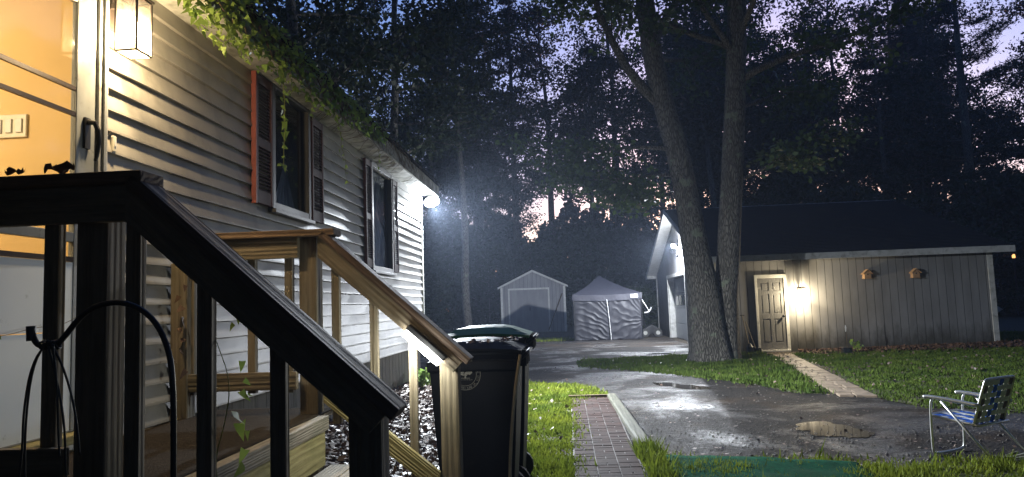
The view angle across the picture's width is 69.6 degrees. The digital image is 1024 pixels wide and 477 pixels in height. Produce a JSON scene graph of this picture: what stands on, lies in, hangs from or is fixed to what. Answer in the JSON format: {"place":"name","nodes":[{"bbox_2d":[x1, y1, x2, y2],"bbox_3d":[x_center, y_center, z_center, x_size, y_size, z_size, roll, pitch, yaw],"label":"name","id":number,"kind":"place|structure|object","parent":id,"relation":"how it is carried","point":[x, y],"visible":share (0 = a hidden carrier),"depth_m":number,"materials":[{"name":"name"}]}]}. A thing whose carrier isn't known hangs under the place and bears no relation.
{"place":"outdoors","nodes":[
{"label":"outdoors","id":0,"kind":"place"},
{"bbox_2d":[325,375,438,476],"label":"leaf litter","id":1,"kind":"object","parent":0,"point":[404,433],"visible":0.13,"depth_m":7.20,"materials":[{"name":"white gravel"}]},
{"bbox_2d":[418,367,430,389],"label":"weed plant","id":2,"kind":"object","parent":1,"relation":"on","point":[422,376],"visible":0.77,"depth_m":10.53,"materials":[{"name":"green plant"}]},
{"bbox_2d":[527,379,607,476],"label":"lawn","id":3,"kind":"structure","parent":0,"point":[553,439],"depth_m":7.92,"materials":[{"name":"green plant"}]},
{"bbox_2d":[423,337,532,476],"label":"wheelie bin","id":4,"kind":"object","parent":3,"relation":"on","point":[488,372],"visible":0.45,"depth_m":4.97,"materials":[{"name":"black plastic"}]},
{"bbox_2d":[508,354,521,476],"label":"tan strap","id":5,"kind":"object","parent":4,"relation":"hanging from","point":[513,415],"visible":1,"depth_m":4.89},
{"bbox_2d":[447,324,538,476],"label":"wheelie bin","id":6,"kind":"object","parent":3,"relation":"on","point":[526,462],"visible":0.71,"depth_m":5.72,"materials":[{"name":"black plastic"}]},
{"bbox_2d":[572,397,644,476],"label":"brick path","id":7,"kind":"structure","parent":0,"point":[612,466],"depth_m":7.48,"materials":[{"name":"brown brick"}]},
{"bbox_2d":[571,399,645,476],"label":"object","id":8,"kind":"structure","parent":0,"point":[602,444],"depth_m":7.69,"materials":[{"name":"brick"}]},
{"bbox_2d":[256,0,1023,241],"label":"sky","id":9,"kind":"structure","parent":0,"point":[1016,31],"materials":[{"name":"purple"}]},
{"bbox_2d":[576,350,835,393],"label":"lawn","id":10,"kind":"structure","parent":0,"point":[754,377],"depth_m":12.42,"materials":[{"name":"green plant"}]},
{"bbox_2d":[493,0,957,361],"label":"maple tree","id":11,"kind":"object","parent":10,"relation":"on","point":[713,320],"visible":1,"depth_m":17.39,"materials":[{"name":"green plant"}]},
{"bbox_2d":[420,338,1023,464],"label":"driveway","id":12,"kind":"structure","parent":0,"point":[565,356],"depth_m":9.02,"materials":[{"name":"grey asphalt"}]},
{"bbox_2d":[607,393,651,445],"bbox_3d":[1.411,2.207,9.188,0.135,0.075,3.954,-2,-5,3],"label":"landscape timber","id":13,"kind":"object","parent":12,"relation":"on","point":[630,423],"visible":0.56,"depth_m":8.72,"materials":[{"name":"grey wood"}]},
{"bbox_2d":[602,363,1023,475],"bbox_3d":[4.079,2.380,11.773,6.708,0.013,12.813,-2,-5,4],"label":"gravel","id":14,"kind":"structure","parent":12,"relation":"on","point":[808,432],"depth_m":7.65,"materials":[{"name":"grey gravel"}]},
{"bbox_2d":[796,421,873,437],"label":"puddle water","id":15,"kind":"structure","parent":12,"relation":"on","point":[815,427],"depth_m":7.90,"materials":[{"name":"brown liquid"}]},
{"bbox_2d":[445,311,1023,411],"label":"ground","id":16,"kind":"structure","parent":0,"point":[1012,322],"depth_m":30.78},
{"bbox_2d":[0,0,441,451],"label":"house","id":17,"kind":"structure","parent":16,"relation":"on","point":[189,113],"depth_m":4.50,"materials":[{"name":"plastic"}]},
{"bbox_2d":[0,0,100,447],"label":"storm door","id":18,"kind":"structure","parent":17,"relation":"in","point":[21,278],"depth_m":3.18,"materials":[{"name":"metal"}]},
{"bbox_2d":[109,0,154,59],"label":"wall lantern","id":19,"kind":"object","parent":17,"relation":"attached to","point":[133,24],"depth_m":3.76,"materials":[{"name":"white metal"}]},
{"bbox_2d":[277,42,288,171],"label":"hanging vine","id":20,"kind":"object","parent":17,"relation":"hanging from","point":[285,133],"visible":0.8,"depth_m":5.32,"materials":[{"name":"green plant"}]},
{"bbox_2d":[268,82,314,224],"bbox_3d":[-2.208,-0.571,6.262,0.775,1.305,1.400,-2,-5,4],"label":"window","id":21,"kind":"structure","parent":17,"relation":"in","point":[285,184],"depth_m":6.63,"materials":[{"name":"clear glass"}]},
{"bbox_2d":[177,0,427,191],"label":"creeper vine","id":22,"kind":"object","parent":17,"relation":"attached to","point":[294,57],"visible":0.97,"depth_m":5.22,"materials":[{"name":"green plant"}]},
{"bbox_2d":[368,160,396,275],"bbox_3d":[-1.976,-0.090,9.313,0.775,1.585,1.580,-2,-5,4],"label":"window","id":23,"kind":"structure","parent":17,"relation":"in","point":[378,183],"depth_m":9.62,"materials":[{"name":"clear glass"}]},
{"bbox_2d":[0,170,473,476],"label":"porch","id":24,"kind":"object","parent":16,"relation":"on","point":[113,215],"visible":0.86,"depth_m":2.39,"materials":[{"name":"brown wood"}]},
{"bbox_2d":[44,161,74,173],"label":"dead leaf","id":25,"kind":"object","parent":24,"relation":"on","point":[64,167],"visible":0.98,"depth_m":2.44,"materials":[{"name":"brown plant"}]},
{"bbox_2d":[26,300,176,476],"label":"plant hook","id":26,"kind":"object","parent":24,"relation":"attached to","point":[31,335],"visible":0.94,"depth_m":1.95,"materials":[{"name":"black metal"}]},
{"bbox_2d":[18,339,80,476],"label":"cord bundle","id":27,"kind":"object","parent":26,"relation":"hanging from","point":[47,343],"visible":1,"depth_m":1.94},
{"bbox_2d":[174,284,189,406],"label":"climbing vine","id":28,"kind":"object","parent":24,"relation":"attached to","point":[184,372],"visible":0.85,"depth_m":4.17,"materials":[{"name":"green plant"}]},
{"bbox_2d":[68,407,331,476],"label":"rubber mat","id":29,"kind":"object","parent":24,"relation":"on","point":[157,449],"visible":0.51,"depth_m":3.47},
{"bbox_2d":[216,319,251,476],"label":"climbing vine","id":30,"kind":"object","parent":24,"relation":"attached to","point":[240,428],"visible":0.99,"depth_m":2.40,"materials":[{"name":"green plant"}]},
{"bbox_2d":[402,325,446,364],"bbox_3d":[-0.484,0.590,4.080,0.242,0.228,0.060,-2,-5,4],"label":"rail light","id":31,"kind":"object","parent":24,"relation":"attached to","point":[423,344],"visible":1,"depth_m":4.05,"materials":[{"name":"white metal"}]},
{"bbox_2d":[251,0,436,117],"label":"leafy tree","id":32,"kind":"object","parent":16,"relation":"on","point":[291,16],"visible":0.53,"depth_m":21.12,"materials":[{"name":"green plant"}]},
{"bbox_2d":[305,0,434,148],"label":"leafy tree","id":33,"kind":"object","parent":16,"relation":"on","point":[378,6],"visible":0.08,"depth_m":51.47,"materials":[{"name":"green plant"}]},
{"bbox_2d":[307,0,497,168],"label":"leafy tree","id":34,"kind":"object","parent":16,"relation":"on","point":[440,16],"visible":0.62,"depth_m":28.05,"materials":[{"name":"green plant"}]},
{"bbox_2d":[367,9,501,270],"bbox_3d":[-5.940,-5.162,54.053,11.394,23.941,11.540,0,-6,-23],"label":"leafy tree","id":35,"kind":"object","parent":16,"relation":"on","point":[448,161],"visible":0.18,"depth_m":53.90,"materials":[{"name":"green plant"}]},
{"bbox_2d":[401,66,472,223],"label":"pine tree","id":36,"kind":"object","parent":16,"relation":"on","point":[427,211],"visible":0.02,"depth_m":66.09,"materials":[{"name":"green plant"}]},
{"bbox_2d":[423,254,456,330],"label":"shrub","id":37,"kind":"object","parent":16,"relation":"on","point":[433,281],"visible":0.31,"depth_m":40.48,"materials":[{"name":"green plant"}]},
{"bbox_2d":[423,220,470,331],"bbox_3d":[-6.294,2.537,46.584,6.290,7.453,6.762,-6,-6,34],"label":"shrub","id":38,"kind":"object","parent":16,"relation":"on","point":[426,239],"visible":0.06,"depth_m":46.30,"materials":[{"name":"green plant"}]},
{"bbox_2d":[423,246,476,330],"bbox_3d":[-4.894,3.300,46.567,6.409,5.888,6.360,-1,-5,-12],"label":"shrub","id":39,"kind":"object","parent":16,"relation":"on","point":[445,262],"visible":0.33,"depth_m":45.36,"materials":[{"name":"green plant"}]},
{"bbox_2d":[362,0,539,326],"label":"leafy tree","id":40,"kind":"object","parent":16,"relation":"on","point":[420,104],"visible":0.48,"depth_m":37.31,"materials":[{"name":"green plant"}]},
{"bbox_2d":[423,215,503,329],"bbox_3d":[-4.012,2.394,48.183,6.678,7.913,7.179,-3,-5,11],"label":"shrub","id":41,"kind":"object","parent":16,"relation":"on","point":[451,232],"visible":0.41,"depth_m":47.34,"materials":[{"name":"green plant"}]},
{"bbox_2d":[399,0,560,250],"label":"leafy tree","id":42,"kind":"object","parent":16,"relation":"on","point":[497,232],"visible":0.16,"depth_m":63.72,"materials":[{"name":"green plant"}]},
{"bbox_2d":[418,9,544,270],"bbox_3d":[-2.501,-5.527,56.685,9.550,24.894,10.771,-5,-6,34],"label":"leafy tree","id":43,"kind":"object","parent":16,"relation":"on","point":[480,213],"visible":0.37,"depth_m":56.38,"materials":[{"name":"green plant"}]},
{"bbox_2d":[451,240,529,324],"bbox_3d":[-1.369,3.046,45.960,5.287,5.827,4.918,0,-5,-19],"label":"shrub","id":44,"kind":"object","parent":16,"relation":"on","point":[496,255],"visible":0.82,"depth_m":45.38,"materials":[{"name":"green plant"}]},
{"bbox_2d":[456,91,554,276],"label":"leafy tree","id":45,"kind":"object","parent":16,"relation":"on","point":[524,200],"visible":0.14,"depth_m":68.27,"materials":[{"name":"green plant"}]},
{"bbox_2d":[471,0,560,275],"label":"pine tree","id":46,"kind":"object","parent":16,"relation":"on","point":[516,209],"visible":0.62,"depth_m":55.65,"materials":[{"name":"green plant"}]},
{"bbox_2d":[495,237,567,313],"bbox_3d":[1.685,2.924,46.994,5.504,6.067,5.120,-3,-5,14],"label":"shrub","id":47,"kind":"object","parent":16,"relation":"on","point":[538,259],"visible":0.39,"depth_m":46.48,"materials":[{"name":"green plant"}]},
{"bbox_2d":[497,269,568,331],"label":"shed","id":48,"kind":"structure","parent":16,"relation":"on","point":[530,298],"depth_m":38.85,"materials":[{"name":"grey wood"}]},
{"bbox_2d":[510,290,529,329],"bbox_3d":[0.405,3.827,38.871,0.991,2.180,0.026,-2,-5,4],"label":"door","id":49,"kind":"structure","parent":48,"relation":"in","point":[522,310],"depth_m":38.87,"materials":[{"name":"grey metal"}]},
{"bbox_2d":[529,289,548,330],"bbox_3d":[1.412,3.785,38.791,0.991,2.180,0.046,-2,-5,4],"label":"door","id":50,"kind":"structure","parent":48,"relation":"in","point":[541,305],"depth_m":38.79,"materials":[{"name":"grey metal"}]},
{"bbox_2d":[470,0,630,268],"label":"leafy tree","id":51,"kind":"object","parent":16,"relation":"on","point":[536,50],"visible":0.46,"depth_m":62.13,"materials":[{"name":"green plant"}]},
{"bbox_2d":[533,222,624,326],"bbox_3d":[4.534,2.375,45.513,5.707,6.762,6.135,-4,-6,20],"label":"shrub","id":52,"kind":"object","parent":16,"relation":"on","point":[584,243],"visible":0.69,"depth_m":44.65,"materials":[{"name":"green plant"}]},
{"bbox_2d":[517,38,665,243],"bbox_3d":[6.083,-4.500,55.181,10.578,21.946,10.444,-6,-6,37],"label":"leafy tree","id":53,"kind":"object","parent":16,"relation":"on","point":[586,71],"visible":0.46,"depth_m":54.60,"materials":[{"name":"green plant"}]},
{"bbox_2d":[553,242,638,325],"bbox_3d":[5.337,3.026,47.529,6.417,5.896,6.368,0,-5,-18],"label":"shrub","id":54,"kind":"object","parent":16,"relation":"on","point":[604,260],"visible":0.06,"depth_m":46.63,"materials":[{"name":"green plant"}]},
{"bbox_2d":[538,0,667,227],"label":"leafy tree","id":55,"kind":"object","parent":16,"relation":"on","point":[612,78],"visible":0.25,"depth_m":60.69,"materials":[{"name":"green plant"}]},
{"bbox_2d":[571,276,649,340],"bbox_3d":[3.991,2.824,30.776,2.938,2.580,5.053,-2,-5,4],"label":"canopy tent","id":56,"kind":"object","parent":16,"relation":"on","point":[603,308],"visible":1,"depth_m":28.37,"materials":[{"name":"grey fabric"}]},
{"bbox_2d":[589,225,657,320],"bbox_3d":[6.919,2.364,45.509,5.989,6.602,5.572,-1,-5,-13],"label":"shrub","id":57,"kind":"object","parent":16,"relation":"on","point":[622,239],"visible":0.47,"depth_m":44.57,"materials":[{"name":"green plant"}]},
{"bbox_2d":[611,261,657,321],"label":"shrub","id":58,"kind":"object","parent":16,"relation":"on","point":[652,282],"visible":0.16,"depth_m":44.90,"materials":[{"name":"green plant"}]},
{"bbox_2d":[601,74,675,226],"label":"leafy tree","id":59,"kind":"object","parent":16,"relation":"on","point":[641,217],"visible":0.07,"depth_m":69.64,"materials":[{"name":"green plant"}]},
{"bbox_2d":[625,284,658,327],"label":"shrub","id":60,"kind":"object","parent":16,"relation":"on","point":[648,300],"visible":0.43,"depth_m":32.42,"materials":[{"name":"green plant"}]},
{"bbox_2d":[570,41,718,219],"bbox_3d":[10.352,-4.236,53.590,9.385,20.855,9.342,2,-6,-34],"label":"leafy tree","id":61,"kind":"object","parent":16,"relation":"on","point":[642,137],"visible":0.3,"depth_m":53.66,"materials":[{"name":"green plant"}]},
{"bbox_2d":[620,20,752,217],"bbox_3d":[14.087,-5.474,57.787,10.302,23.811,9.135,-7,-7,41],"label":"leafy tree","id":62,"kind":"object","parent":16,"relation":"on","point":[705,199],"visible":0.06,"depth_m":57.65,"materials":[{"name":"green plant"}]},
{"bbox_2d":[621,0,781,207],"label":"leafy tree","id":63,"kind":"object","parent":16,"relation":"on","point":[703,110],"visible":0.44,"depth_m":45.63,"materials":[{"name":"green plant"}]},
{"bbox_2d":[635,16,797,205],"bbox_3d":[13.979,-4.796,49.585,9.970,20.948,10.098,3,-7,-43],"label":"leafy tree","id":64,"kind":"object","parent":16,"relation":"on","point":[698,166],"visible":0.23,"depth_m":48.96,"materials":[{"name":"green plant"}]},
{"bbox_2d":[422,159,1014,310],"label":"woods","id":65,"kind":"object","parent":16,"relation":"on","point":[567,209],"visible":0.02,"depth_m":80.32,"materials":[{"name":"green plant"}]},
{"bbox_2d":[646,0,802,184],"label":"leafy tree","id":66,"kind":"object","parent":16,"relation":"on","point":[718,23],"visible":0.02,"depth_m":56.66,"materials":[{"name":"green plant"}]},
{"bbox_2d":[653,0,828,181],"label":"leafy tree","id":67,"kind":"object","parent":16,"relation":"on","point":[762,7],"visible":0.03,"depth_m":64.36,"materials":[{"name":"green plant"}]},
{"bbox_2d":[697,40,830,207],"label":"leafy tree","id":68,"kind":"object","parent":16,"relation":"on","point":[780,130],"visible":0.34,"depth_m":47.20,"materials":[{"name":"green plant"}]},
{"bbox_2d":[742,26,812,205],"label":"leafy tree","id":69,"kind":"object","parent":16,"relation":"on","point":[767,41],"visible":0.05,"depth_m":59.43,"materials":[{"name":"green plant"}]},
{"bbox_2d":[722,52,854,194],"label":"leafy tree","id":70,"kind":"object","parent":16,"relation":"on","point":[803,121],"visible":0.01,"depth_m":57.42,"materials":[{"name":"green plant"}]},
{"bbox_2d":[757,166,830,205],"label":"leafy tree","id":71,"kind":"object","parent":16,"relation":"on","point":[800,185],"visible":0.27,"depth_m":42.77,"materials":[{"name":"green plant"}]},
{"bbox_2d":[721,2,888,188],"bbox_3d":[24.122,-6.721,59.214,12.502,25.936,12.343,-1,-5,-10],"label":"leafy tree","id":72,"kind":"object","parent":16,"relation":"on","point":[810,66],"visible":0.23,"depth_m":57.90,"materials":[{"name":"green plant"}]},
{"bbox_2d":[751,79,863,203],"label":"leafy tree","id":73,"kind":"object","parent":16,"relation":"on","point":[829,113],"visible":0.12,"depth_m":50.50,"materials":[{"name":"green plant"}]},
{"bbox_2d":[782,67,856,185],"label":"leafy tree","id":74,"kind":"object","parent":16,"relation":"on","point":[825,75],"visible":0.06,"depth_m":61.92,"materials":[{"name":"green plant"}]},
{"bbox_2d":[646,200,1015,352],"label":"garage","id":75,"kind":"structure","parent":16,"relation":"on","point":[826,255],"depth_m":19.40,"materials":[{"name":"grey wood"}]},
{"bbox_2d":[674,277,686,339],"bbox_3d":[6.204,2.518,26.550,0.048,2.250,4.100,-2,-5,4],"label":"overhead door","id":76,"kind":"structure","parent":75,"relation":"in","point":[680,307],"depth_m":27.25,"materials":[{"name":"white metal"}]},
{"bbox_2d":[757,278,787,349],"bbox_3d":[6.862,1.984,19.404,0.686,1.880,0.089,-2,-5,4],"label":"door","id":77,"kind":"structure","parent":75,"relation":"in","point":[771,303],"depth_m":19.43,"materials":[{"name":"white wood"}]},
{"bbox_2d":[789,0,889,191],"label":"leafy tree","id":78,"kind":"object","parent":16,"relation":"on","point":[817,2],"visible":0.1,"depth_m":67.03,"materials":[{"name":"green plant"}]},
{"bbox_2d":[825,134,895,191],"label":"leafy tree","id":79,"kind":"object","parent":16,"relation":"on","point":[867,159],"visible":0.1,"depth_m":53.43,"materials":[{"name":"green plant"}]},
{"bbox_2d":[828,56,937,149],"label":"leafy tree","id":80,"kind":"object","parent":16,"relation":"on","point":[853,103],"visible":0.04,"depth_m":64.09,"materials":[{"name":"green plant"}]},
{"bbox_2d":[829,8,942,202],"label":"pine tree","id":81,"kind":"object","parent":16,"relation":"on","point":[888,80],"visible":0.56,"depth_m":47.20,"materials":[{"name":"green plant"}]},
{"bbox_2d":[858,162,917,200],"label":"leafy tree","id":82,"kind":"object","parent":16,"relation":"on","point":[883,181],"visible":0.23,"depth_m":43.46,"materials":[{"name":"green plant"}]},
{"bbox_2d":[823,0,972,189],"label":"leafy tree","id":83,"kind":"object","parent":16,"relation":"on","point":[876,13],"visible":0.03,"depth_m":74.05,"materials":[{"name":"green plant"}]},
{"bbox_2d":[865,0,962,193],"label":"pine tree","id":84,"kind":"object","parent":16,"relation":"on","point":[912,51],"visible":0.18,"depth_m":55.97,"materials":[{"name":"green plant"}]},
{"bbox_2d":[855,7,975,214],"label":"pine tree","id":85,"kind":"object","parent":16,"relation":"on","point":[909,35],"visible":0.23,"depth_m":53.66,"materials":[{"name":"green plant"}]},
{"bbox_2d":[854,55,995,203],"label":"leafy tree","id":86,"kind":"object","parent":16,"relation":"on","point":[913,79],"visible":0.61,"depth_m":48.72,"materials":[{"name":"green plant"}]},
{"bbox_2d":[840,20,1009,197],"bbox_3d":[34.240,-6.473,60.437,12.021,24.938,11.868,-2,-5,-3],"label":"leafy tree","id":87,"kind":"object","parent":16,"relation":"on","point":[942,35],"visible":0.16,"depth_m":58.53,"materials":[{"name":"green plant"}]},
{"bbox_2d":[875,0,1023,208],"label":"leafy tree","id":88,"kind":"object","parent":16,"relation":"on","point":[961,18],"visible":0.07,"depth_m":66.84,"materials":[{"name":"green plant"}]},
{"bbox_2d":[890,61,1010,214],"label":"leafy tree","id":89,"kind":"object","parent":16,"relation":"on","point":[948,88],"visible":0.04,"depth_m":65.69,"materials":[{"name":"green plant"}]},
{"bbox_2d":[888,0,1023,224],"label":"pine tree","id":90,"kind":"object","parent":16,"relation":"on","point":[982,37],"visible":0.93,"depth_m":43.68,"materials":[{"name":"green plant"}]},
{"bbox_2d":[936,172,1023,315],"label":"shrub","id":91,"kind":"object","parent":16,"relation":"on","point":[1000,198],"visible":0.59,"depth_m":40.22,"materials":[{"name":"green plant"}]},
{"bbox_2d":[941,0,1023,219],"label":"leafy tree","id":92,"kind":"object","parent":16,"relation":"on","point":[999,114],"visible":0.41,"depth_m":61.40,"materials":[{"name":"green plant"}]},
{"bbox_2d":[943,214,1023,314],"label":"shrub","id":93,"kind":"object","parent":16,"relation":"on","point":[1003,297],"visible":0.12,"depth_m":37.63,"materials":[{"name":"green plant"}]},
{"bbox_2d":[951,115,1022,291],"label":"leafy tree","id":94,"kind":"object","parent":16,"relation":"on","point":[986,138],"visible":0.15,"depth_m":57.00,"materials":[{"name":"green plant"}]},
{"bbox_2d":[967,122,1023,288],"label":"leafy tree","id":95,"kind":"object","parent":16,"relation":"on","point":[1017,145],"visible":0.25,"depth_m":50.30,"materials":[{"name":"green plant"}]},
{"bbox_2d":[978,95,1023,121],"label":"leafy tree","id":96,"kind":"object","parent":16,"relation":"on","point":[1019,102],"visible":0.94,"depth_m":51.07,"materials":[{"name":"green plant"}]},
{"bbox_2d":[1002,103,1023,166],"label":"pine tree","id":97,"kind":"object","parent":16,"relation":"on","point":[1015,153],"visible":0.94,"depth_m":45.48,"materials":[{"name":"green plant"}]},
{"bbox_2d":[773,354,877,397],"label":"paver path","id":98,"kind":"structure","parent":0,"point":[834,382],"depth_m":12.35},
{"bbox_2d":[641,438,1023,476],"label":"lawn","id":99,"kind":"structure","parent":0,"point":[899,464],"depth_m":5.93,"materials":[{"name":"green plant"}]},
{"bbox_2d":[628,431,686,476],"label":"grass","id":100,"kind":"structure","parent":99,"relation":"on","point":[645,453],"depth_m":6.53,"materials":[{"name":"green plant"}]},
{"bbox_2d":[666,455,879,476],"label":"turf mat","id":101,"kind":"object","parent":99,"relation":"on","point":[815,469],"visible":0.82,"depth_m":6.07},
{"bbox_2d":[923,375,1023,462],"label":"lawn chair","id":102,"kind":"object","parent":99,"relation":"on","point":[983,414],"visible":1,"depth_m":6.37,"materials":[{"name":"metal"}]},
{"bbox_2d":[788,330,1023,413],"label":"lawn","id":103,"kind":"structure","parent":0,"point":[870,391],"depth_m":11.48,"materials":[{"name":"green plant"}]},
{"bbox_2d":[527,347,1023,461],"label":"leaf litter","id":104,"kind":"object","parent":103,"relation":"on","point":[566,406],"visible":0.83,"depth_m":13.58,"materials":[{"name":"brown plant"}]},
{"bbox_2d":[798,339,1023,354],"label":"leaf litter","id":105,"kind":"object","parent":103,"relation":"on","point":[993,344],"visible":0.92,"depth_m":18.31,"materials":[{"name":"brown plant"}]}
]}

